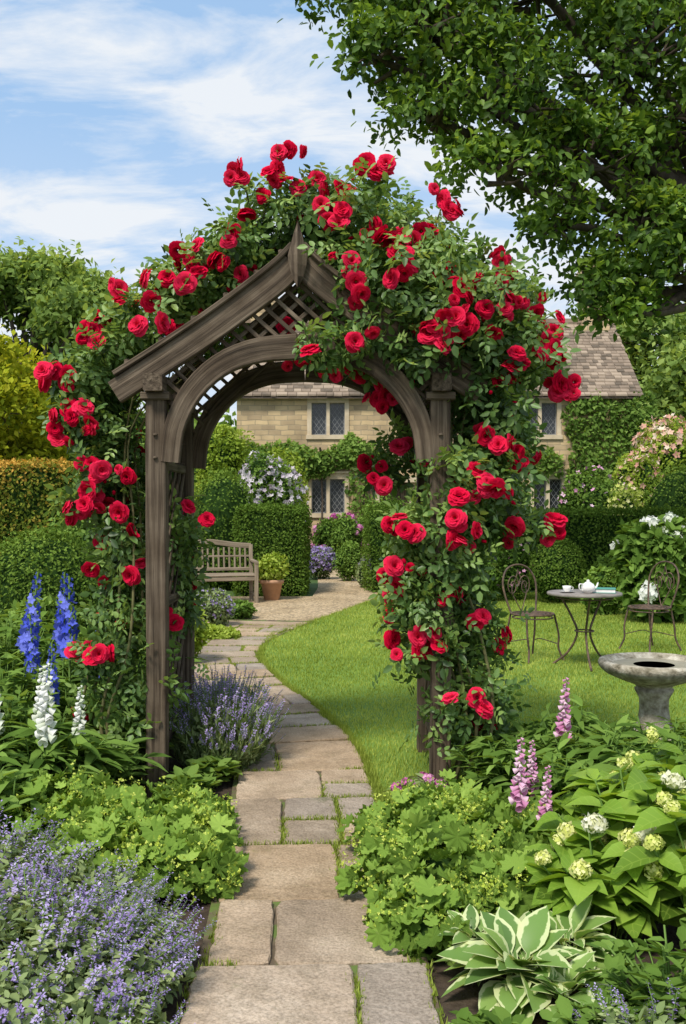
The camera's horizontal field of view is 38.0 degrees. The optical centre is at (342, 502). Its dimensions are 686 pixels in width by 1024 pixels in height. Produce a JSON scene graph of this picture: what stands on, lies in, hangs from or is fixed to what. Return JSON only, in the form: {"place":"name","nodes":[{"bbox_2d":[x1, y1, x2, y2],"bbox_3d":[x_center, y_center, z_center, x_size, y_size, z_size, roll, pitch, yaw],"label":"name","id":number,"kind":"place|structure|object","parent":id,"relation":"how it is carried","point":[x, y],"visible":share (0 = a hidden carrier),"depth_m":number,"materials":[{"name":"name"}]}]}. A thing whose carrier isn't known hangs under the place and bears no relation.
{"place":"outdoors","nodes":[
{"label":"outdoors","id":0,"kind":"place"},
{"bbox_2d":[0,693,233,1023],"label":"border soil","id":1,"kind":"structure","parent":0,"point":[223,788],"depth_m":3.73,"materials":[{"name":"brown soil"}]},
{"bbox_2d":[0,595,86,670],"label":"mixed border shrub","id":2,"kind":"object","parent":1,"relation":"on","point":[49,604],"visible":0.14,"depth_m":7.43,"materials":[{"name":"green plant"}]},
{"bbox_2d":[0,661,87,778],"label":"white foxglove","id":3,"kind":"object","parent":1,"relation":"on","point":[42,718],"visible":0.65,"depth_m":4.72,"materials":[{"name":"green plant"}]},
{"bbox_2d":[0,525,101,627],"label":"box ball","id":4,"kind":"object","parent":1,"relation":"on","point":[53,559],"visible":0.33,"depth_m":8.86,"materials":[{"name":"green plant"}]},
{"bbox_2d":[0,572,105,737],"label":"delphinium","id":5,"kind":"object","parent":1,"relation":"on","point":[63,630],"visible":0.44,"depth_m":5.59,"materials":[{"name":"blue plant"}]},
{"bbox_2d":[0,800,111,934],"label":"catmint","id":6,"kind":"object","parent":1,"relation":"on","point":[11,849],"visible":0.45,"depth_m":3.65,"materials":[{"name":"purple plant"}]},
{"bbox_2d":[27,639,102,701],"bbox_3d":[-1.758,1.252,6.605,0.693,0.675,0.555,0,0,0],"label":"mixed border shrub","id":7,"kind":"object","parent":1,"relation":"on","point":[45,660],"depth_m":6.50,"materials":[{"name":"green plant"}]},
{"bbox_2d":[31,511,104,551],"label":"garden shrub","id":8,"kind":"object","parent":1,"relation":"on","point":[81,532],"visible":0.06,"depth_m":12.22,"materials":[{"name":"green plant"}]},
{"bbox_2d":[0,760,137,853],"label":"ladys mantle","id":9,"kind":"object","parent":1,"relation":"on","point":[67,794],"visible":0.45,"depth_m":4.31,"materials":[{"name":"green plant"}]},
{"bbox_2d":[0,845,173,919],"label":"catmint","id":10,"kind":"object","parent":1,"relation":"on","point":[123,877],"visible":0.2,"depth_m":3.58,"materials":[{"name":"purple plant"}]},
{"bbox_2d":[1,675,184,800],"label":"perennial border","id":11,"kind":"object","parent":1,"relation":"on","point":[127,773],"visible":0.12,"depth_m":5.11,"materials":[{"name":"green plant"}]},
{"bbox_2d":[0,856,191,1023],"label":"catmint","id":12,"kind":"object","parent":1,"relation":"on","point":[46,941],"visible":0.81,"depth_m":2.94,"materials":[{"name":"purple plant"}]},
{"bbox_2d":[30,804,164,894],"bbox_3d":[-0.941,1.402,3.983,0.668,0.343,0.678,0,0,43],"label":"ladys mantle","id":13,"kind":"object","parent":1,"relation":"on","point":[95,829],"visible":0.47,"depth_m":3.91,"materials":[{"name":"green plant"}]},
{"bbox_2d":[0,610,207,799],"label":"perennial border","id":14,"kind":"object","parent":1,"relation":"on","point":[12,675],"visible":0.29,"depth_m":4.93,"materials":[{"name":"green plant"}]},
{"bbox_2d":[3,877,214,1023],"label":"catmint","id":15,"kind":"object","parent":1,"relation":"on","point":[168,984],"visible":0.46,"depth_m":3.00,"materials":[{"name":"purple plant"}]},
{"bbox_2d":[77,626,145,655],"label":"mixed border shrub","id":16,"kind":"object","parent":1,"relation":"on","point":[83,631],"visible":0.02,"depth_m":7.28,"materials":[{"name":"green plant"}]},
{"bbox_2d":[40,976,194,1023],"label":"catmint","id":17,"kind":"object","parent":1,"relation":"on","point":[145,1014],"visible":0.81,"depth_m":2.71,"materials":[{"name":"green plant"}]},
{"bbox_2d":[0,599,242,853],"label":"perennial border","id":18,"kind":"object","parent":1,"relation":"on","point":[208,771],"visible":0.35,"depth_m":5.09,"materials":[{"name":"green plant"}]},
{"bbox_2d":[30,776,241,860],"bbox_3d":[-0.890,1.387,4.285,0.925,0.379,0.975,0,0,0],"label":"ladys mantle","id":19,"kind":"object","parent":1,"relation":"on","point":[124,796],"visible":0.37,"depth_m":4.25,"materials":[{"name":"green plant"}]},
{"bbox_2d":[100,805,248,910],"bbox_3d":[-0.667,1.405,3.986,0.594,0.342,0.679,0,0,0],"label":"ladys mantle","id":20,"kind":"object","parent":1,"relation":"on","point":[206,865],"visible":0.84,"depth_m":3.84,"materials":[{"name":"green plant"}]},
{"bbox_2d":[155,776,238,825],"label":"ladys mantle","id":21,"kind":"object","parent":1,"relation":"on","point":[183,783],"visible":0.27,"depth_m":4.73,"materials":[{"name":"green plant"}]},
{"bbox_2d":[194,598,209,657],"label":"mixed border shrub","id":22,"kind":"object","parent":1,"relation":"on","point":[200,638],"visible":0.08,"depth_m":9.33,"materials":[{"name":"green plant"}]},
{"bbox_2d":[196,587,237,624],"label":"lavender bush","id":23,"kind":"object","parent":1,"relation":"on","point":[219,605],"visible":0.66,"depth_m":12.08,"materials":[{"name":"green plant"}]},
{"bbox_2d":[205,623,241,639],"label":"garden shrub","id":24,"kind":"object","parent":1,"relation":"on","point":[220,631],"visible":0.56,"depth_m":11.05,"materials":[{"name":"green plant"}]},
{"bbox_2d":[169,672,291,769],"bbox_3d":[-0.720,1.279,5.860,0.846,0.571,1.033,0,0,0],"label":"lavender bush","id":25,"kind":"object","parent":1,"relation":"on","point":[228,726],"visible":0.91,"depth_m":5.63,"materials":[{"name":"purple plant"}]},
{"bbox_2d":[194,661,283,708],"bbox_3d":[-0.791,1.313,6.577,0.722,0.499,0.848,0,0,13],"label":"lavender bush","id":26,"kind":"object","parent":1,"relation":"on","point":[232,685],"visible":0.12,"depth_m":6.59,"materials":[{"name":"purple plant"}]},
{"bbox_2d":[108,219,487,797],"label":"wooden garden arch","id":27,"kind":"structure","parent":1,"relation":"on","point":[177,443],"depth_m":5.20,"materials":[{"name":"brown wood"}]},
{"bbox_2d":[32,140,581,786],"bbox_3d":[-0.222,-0.203,5.652,3.044,3.516,1.813,0,0,0],"label":"climbing rose","id":28,"kind":"object","parent":27,"relation":"attached to","point":[436,290],"visible":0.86,"depth_m":5.27,"materials":[{"name":"green plant"}]},
{"bbox_2d":[230,555,377,620],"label":"gravel","id":29,"kind":"structure","parent":0,"point":[334,593],"depth_m":15.45,"materials":[{"name":"beige gravel"}]},
{"bbox_2d":[195,539,258,602],"bbox_3d":[-2.057,1.067,15.379,1.420,0.969,0.660,0,0,-14],"label":"garden bench","id":30,"kind":"object","parent":29,"relation":"on","point":[251,578],"visible":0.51,"depth_m":15.65,"materials":[{"name":"brown wood"}]},
{"bbox_2d":[252,551,289,599],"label":"potted shrub","id":31,"kind":"object","parent":29,"relation":"on","point":[273,568],"visible":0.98,"depth_m":15.61,"materials":[{"name":"green plant"}]},
{"bbox_2d":[306,544,335,578],"bbox_3d":[-0.453,1.212,19.998,0.719,0.736,0.611,0,0,0],"label":"lavender border","id":32,"kind":"object","parent":29,"relation":"on","point":[321,561],"visible":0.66,"depth_m":19.83,"materials":[{"name":"purple plant"}]},
{"bbox_2d":[331,541,362,580],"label":"garden shrub","id":33,"kind":"object","parent":29,"relation":"on","point":[348,558],"visible":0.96,"depth_m":19.40,"materials":[{"name":"green plant"}]},
{"bbox_2d":[355,556,370,586],"bbox_3d":[0.416,1.267,17.993,0.406,0.612,0.394,0,0,42],"label":"lavender border","id":34,"kind":"object","parent":29,"relation":"on","point":[359,576],"visible":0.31,"depth_m":17.93,"materials":[{"name":"green plant"}]},
{"bbox_2d":[180,620,440,1023],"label":"flagstone path","id":35,"kind":"structure","parent":0,"point":[322,945],"depth_m":3.70,"materials":[{"name":"beige stone"}]},
{"bbox_2d":[175,620,447,1023],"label":"joint moss","id":36,"kind":"object","parent":35,"relation":"on","point":[335,846],"visible":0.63,"depth_m":4.57,"materials":[{"name":"green plant"}]},
{"bbox_2d":[113,506,534,690],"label":"ground","id":37,"kind":"structure","parent":0,"point":[313,585],"depth_m":17.69,"materials":[{"name":"green plant"}]},
{"bbox_2d":[0,324,102,467],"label":"golden tree","id":38,"kind":"object","parent":37,"relation":"on","point":[25,402],"visible":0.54,"depth_m":15.86,"materials":[{"name":"yellow plant"}]},
{"bbox_2d":[0,457,112,554],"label":"golden hedge","id":39,"kind":"object","parent":37,"relation":"on","point":[24,495],"visible":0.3,"depth_m":14.35,"materials":[{"name":"yellow plant"}]},
{"bbox_2d":[0,236,144,431],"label":"ash tree","id":40,"kind":"object","parent":37,"relation":"on","point":[44,295],"visible":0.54,"depth_m":32.14,"materials":[{"name":"green plant"}]},
{"bbox_2d":[194,463,253,589],"bbox_3d":[-2.158,0.429,17.904,1.388,2.322,1.543,0,0,0],"label":"clipped yew","id":41,"kind":"object","parent":37,"relation":"on","point":[224,497],"visible":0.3,"depth_m":17.41,"materials":[{"name":"green plant"}]},
{"bbox_2d":[194,422,261,499],"bbox_3d":[-3.023,-0.284,26.984,2.183,3.769,1.796,0,0,0],"label":"golden shrub","id":42,"kind":"object","parent":37,"relation":"on","point":[226,447],"visible":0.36,"depth_m":26.39,"materials":[{"name":"green plant"}]},
{"bbox_2d":[225,597,257,619],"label":"garden shrub","id":43,"kind":"object","parent":37,"relation":"on","point":[246,609],"visible":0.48,"depth_m":13.05,"materials":[{"name":"green plant"}]},
{"bbox_2d":[229,502,312,595],"bbox_3d":[-1.209,0.788,17.272,1.376,1.617,2.087,0,0,0],"label":"box hedge","id":44,"kind":"object","parent":37,"relation":"on","point":[266,528],"visible":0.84,"depth_m":16.40,"materials":[{"name":"green plant"}]},
{"bbox_2d":[236,448,308,505],"bbox_3d":[-1.775,0.142,23.997,1.907,2.892,1.630,0,0,0],"label":"rambling shrub","id":45,"kind":"object","parent":37,"relation":"on","point":[266,479],"visible":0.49,"depth_m":23.52,"materials":[{"name":"white plant"}]},
{"bbox_2d":[266,442,311,514],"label":"golden shrub","id":46,"kind":"object","parent":37,"relation":"on","point":[275,451],"visible":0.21,"depth_m":27.94,"materials":[{"name":"green plant"}]},
{"bbox_2d":[196,619,441,1021],"bbox_3d":[-0.700,1.526,6.999,1.505,0.001,12.105,0,0,-4],"label":"path bedding","id":47,"kind":"object","parent":37,"relation":"on","point":[214,907],"visible":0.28,"depth_m":3.60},
{"bbox_2d":[1,381,638,497],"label":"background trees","id":48,"kind":"object","parent":37,"relation":"on","point":[227,417],"visible":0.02,"depth_m":74.40,"materials":[{"name":"green plant"}]},
{"bbox_2d":[310,512,367,559],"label":"peony bush","id":49,"kind":"object","parent":37,"relation":"on","point":[334,531],"visible":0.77,"depth_m":23.19,"materials":[{"name":"green plant"}]},
{"bbox_2d":[360,504,399,592],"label":"box hedge","id":50,"kind":"object","parent":37,"relation":"on","point":[376,535],"visible":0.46,"depth_m":17.04,"materials":[{"name":"green plant"}]},
{"bbox_2d":[356,494,407,555],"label":"garden shrub","id":51,"kind":"object","parent":37,"relation":"on","point":[393,502],"visible":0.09,"depth_m":23.88,"materials":[{"name":"green plant"}]},
{"bbox_2d":[405,480,415,505],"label":"garden shrub","id":52,"kind":"object","parent":37,"relation":"on","point":[414,492],"visible":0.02,"depth_m":24.02,"materials":[{"name":"green plant"}]},
{"bbox_2d":[233,255,643,544],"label":"stone cottage","id":53,"kind":"structure","parent":37,"relation":"on","point":[323,416],"depth_m":30.00,"materials":[{"name":"beige stone"}]},
{"bbox_2d":[313,404,559,511],"bbox_3d":[2.825,-1.335,30.160,7.550,3.330,0.020,0,0,0],"label":"window glass","id":54,"kind":"structure","parent":53,"relation":"in","point":[316,415],"depth_m":30.15,"materials":[{"name":"grey glass"}]},
{"bbox_2d":[242,389,659,553],"bbox_3d":[2.872,-0.881,29.743,13.333,5.091,0.713,0,0,0],"label":"wall creeper","id":55,"kind":"object","parent":53,"relation":"attached to","point":[352,447],"depth_m":29.76,"materials":[{"name":"green plant"}]},
{"bbox_2d":[516,481,533,509],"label":"garden shrub","id":56,"kind":"object","parent":37,"relation":"on","point":[526,494],"visible":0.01,"depth_m":21.89,"materials":[{"name":"green plant"}]},
{"bbox_2d":[399,505,685,590],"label":"box hedge","id":57,"kind":"object","parent":37,"relation":"on","point":[593,535],"visible":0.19,"depth_m":17.49,"materials":[{"name":"green plant"}]},
{"bbox_2d":[556,465,630,514],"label":"rose shrub","id":58,"kind":"object","parent":37,"relation":"on","point":[580,488],"visible":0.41,"depth_m":22.27,"materials":[{"name":"green plant"}]},
{"bbox_2d":[603,480,644,514],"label":"spirea shrub","id":59,"kind":"object","parent":37,"relation":"on","point":[625,499],"visible":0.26,"depth_m":20.13,"materials":[{"name":"green plant"}]},
{"bbox_2d":[611,450,663,507],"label":"rose shrub","id":60,"kind":"object","parent":37,"relation":"on","point":[636,472],"visible":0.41,"depth_m":22.67,"materials":[{"name":"green plant"}]},
{"bbox_2d":[616,299,685,439],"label":"lime tree","id":61,"kind":"object","parent":37,"relation":"on","point":[662,378],"visible":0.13,"depth_m":37.99,"materials":[{"name":"green plant"}]},
{"bbox_2d":[627,413,685,477],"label":"rose shrub","id":62,"kind":"object","parent":37,"relation":"on","point":[670,450],"visible":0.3,"depth_m":24.54,"materials":[{"name":"pink plant"}]},
{"bbox_2d":[641,463,685,514],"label":"box ball","id":63,"kind":"object","parent":37,"relation":"on","point":[669,489],"visible":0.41,"depth_m":20.68,"materials":[{"name":"green plant"}]},
{"bbox_2d":[0,0,685,426],"label":"sky","id":64,"kind":"structure","parent":0,"point":[118,118],"materials":[{"name":"blue"}]},
{"bbox_2d":[257,591,685,803],"bbox_3d":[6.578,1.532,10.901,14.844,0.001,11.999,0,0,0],"label":"lawn","id":65,"kind":"structure","parent":0,"point":[415,714],"depth_m":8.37,"materials":[{"name":"green plant"}]},
{"bbox_2d":[276,0,685,343],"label":"oak tree","id":66,"kind":"object","parent":65,"relation":"on","point":[642,178],"visible":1,"depth_m":12.57,"materials":[{"name":"green plant"}]},
{"bbox_2d":[479,542,509,600],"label":"garden shrub","id":67,"kind":"object","parent":65,"relation":"on","point":[499,566],"visible":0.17,"depth_m":15.23,"materials":[{"name":"green plant"}]},
{"bbox_2d":[493,536,532,599],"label":"rose shrub","id":68,"kind":"object","parent":65,"relation":"on","point":[525,560],"visible":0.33,"depth_m":15.41,"materials":[{"name":"green plant"}]},
{"bbox_2d":[502,564,564,663],"bbox_3d":[1.837,1.073,9.717,0.447,0.923,0.479,0,0,-28],"label":"bistro chair","id":69,"kind":"object","parent":65,"relation":"on","point":[535,613],"visible":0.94,"depth_m":9.78,"materials":[{"name":"metal"}]},
{"bbox_2d":[528,537,587,601],"bbox_3d":[3.293,1.033,15.199,0.914,1.030,0.910,0,0,0],"label":"box ball","id":70,"kind":"object","parent":65,"relation":"on","point":[558,564],"visible":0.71,"depth_m":14.94,"materials":[{"name":"green plant"}]},
{"bbox_2d":[547,589,622,671],"bbox_3d":[2.255,1.189,9.300,0.690,0.698,0.690,0,0,0],"label":"bistro table","id":71,"kind":"object","parent":65,"relation":"on","point":[577,593],"visible":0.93,"depth_m":9.19,"materials":[{"name":"metal"}]},
{"bbox_2d":[560,586,573,592],"bbox_3d":[2.085,0.809,9.270,0.144,0.060,0.143,0,0,0],"label":"teacup","id":72,"kind":"object","parent":71,"relation":"on","point":[567,589],"visible":1,"depth_m":9.24,"materials":[{"name":"white ceramic"}]},
{"bbox_2d":[578,580,598,592],"bbox_3d":[2.269,0.776,9.205,0.131,0.126,0.197,0,0,36],"label":"teapot","id":73,"kind":"object","parent":71,"relation":"on","point":[587,586],"visible":1,"depth_m":9.16,"materials":[{"name":"white ceramic"}]},
{"bbox_2d":[593,587,615,592],"bbox_3d":[2.415,0.819,9.270,0.240,0.040,0.174,0,0,14],"label":"book","id":74,"kind":"object","parent":71,"relation":"on","point":[604,590],"visible":0.68,"depth_m":9.20,"materials":[{"name":"teal paper"}]},
{"bbox_2d":[580,564,622,614],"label":"garden shrub","id":75,"kind":"object","parent":65,"relation":"on","point":[602,575],"visible":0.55,"depth_m":13.46,"materials":[{"name":"green plant"}]},
{"bbox_2d":[587,553,619,600],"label":"garden shrub","id":76,"kind":"object","parent":65,"relation":"on","point":[602,561],"visible":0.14,"depth_m":15.13,"materials":[{"name":"green plant"}]},
{"bbox_2d":[598,652,685,741],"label":"bird bath","id":77,"kind":"object","parent":65,"relation":"on","point":[654,678],"visible":0.75,"depth_m":6.11,"materials":[{"name":"grey stone"}]},
{"bbox_2d":[609,511,685,623],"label":"white hydrangea","id":78,"kind":"object","parent":65,"relation":"on","point":[640,548],"visible":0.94,"depth_m":12.51,"materials":[{"name":"green plant"}]},
{"bbox_2d":[619,561,681,651],"bbox_3d":[3.185,1.073,10.309,0.479,0.923,0.447,0,0,-28],"label":"bistro chair","id":79,"kind":"object","parent":65,"relation":"on","point":[648,606],"visible":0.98,"depth_m":10.33,"materials":[{"name":"metal"}]},
{"bbox_2d":[425,906,685,1023],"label":"flower bed soil","id":80,"kind":"structure","parent":0,"point":[463,996],"depth_m":3.21,"materials":[{"name":"brown soil"}]},
{"bbox_2d":[381,772,446,796],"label":"garden pinks","id":81,"kind":"object","parent":80,"relation":"on","point":[422,777],"visible":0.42,"depth_m":5.00,"materials":[{"name":"pink plant"}]},
{"bbox_2d":[336,779,505,859],"bbox_3d":[0.466,1.381,4.292,0.861,0.390,0.862,0,0,-39],"label":"ladys mantle","id":82,"kind":"object","parent":80,"relation":"on","point":[378,814],"visible":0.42,"depth_m":4.28,"materials":[{"name":"green plant"}]},
{"bbox_2d":[362,873,488,965],"bbox_3d":[0.315,1.449,3.504,0.502,0.275,0.532,0,0,0],"label":"ladys mantle","id":83,"kind":"object","parent":80,"relation":"on","point":[411,922],"visible":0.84,"depth_m":3.42,"materials":[{"name":"green plant"}]},
{"bbox_2d":[332,808,525,895],"bbox_3d":[0.326,1.387,3.929,0.742,0.376,0.694,0,0,0],"label":"ladys mantle","id":84,"kind":"object","parent":80,"relation":"on","point":[393,852],"visible":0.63,"depth_m":3.80,"materials":[{"name":"green plant"}]},
{"bbox_2d":[409,769,486,800],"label":"ladys mantle","id":85,"kind":"object","parent":80,"relation":"on","point":[449,774],"visible":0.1,"depth_m":4.75,"materials":[{"name":"green plant"}]},
{"bbox_2d":[451,845,564,918],"bbox_3d":[0.647,1.426,3.706,0.594,0.300,0.525,0,0,28],"label":"ladys mantle","id":86,"kind":"object","parent":80,"relation":"on","point":[494,888],"visible":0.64,"depth_m":3.60,"materials":[{"name":"green plant"}]},
{"bbox_2d":[439,784,593,858],"bbox_3d":[0.719,1.377,4.119,0.738,0.401,0.709,0,0,0],"label":"ladys mantle","id":87,"kind":"object","parent":80,"relation":"on","point":[494,812],"visible":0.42,"depth_m":4.08,"materials":[{"name":"green plant"}]},
{"bbox_2d":[432,895,620,1023],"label":"variegated hosta","id":88,"kind":"object","parent":80,"relation":"on","point":[529,953],"visible":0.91,"depth_m":3.11,"materials":[{"name":"green plant"}]},
{"bbox_2d":[490,676,589,846],"bbox_3d":[0.918,1.214,4.512,0.522,0.684,1.442,0,0,16],"label":"pink foxglove","id":89,"kind":"object","parent":80,"relation":"on","point":[522,787],"visible":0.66,"depth_m":4.05,"materials":[{"name":"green plant"}]},
{"bbox_2d":[440,693,685,805],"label":"phlox border","id":90,"kind":"object","parent":80,"relation":"on","point":[603,747],"visible":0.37,"depth_m":4.94,"materials":[{"name":"green plant"}]},
{"bbox_2d":[448,907,685,1023],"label":"geranium edging","id":91,"kind":"object","parent":80,"relation":"on","point":[656,976],"visible":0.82,"depth_m":2.86,"materials":[{"name":"green plant"}]},
{"bbox_2d":[509,726,685,941],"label":"lime hydrangea","id":92,"kind":"object","parent":80,"relation":"on","point":[628,870],"visible":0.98,"depth_m":3.51,"materials":[{"name":"green plant"}]},
{"bbox_2d":[571,978,685,1023],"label":"catmint","id":93,"kind":"object","parent":80,"relation":"on","point":[622,1017],"visible":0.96,"depth_m":2.69,"materials":[{"name":"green plant"}]}
]}

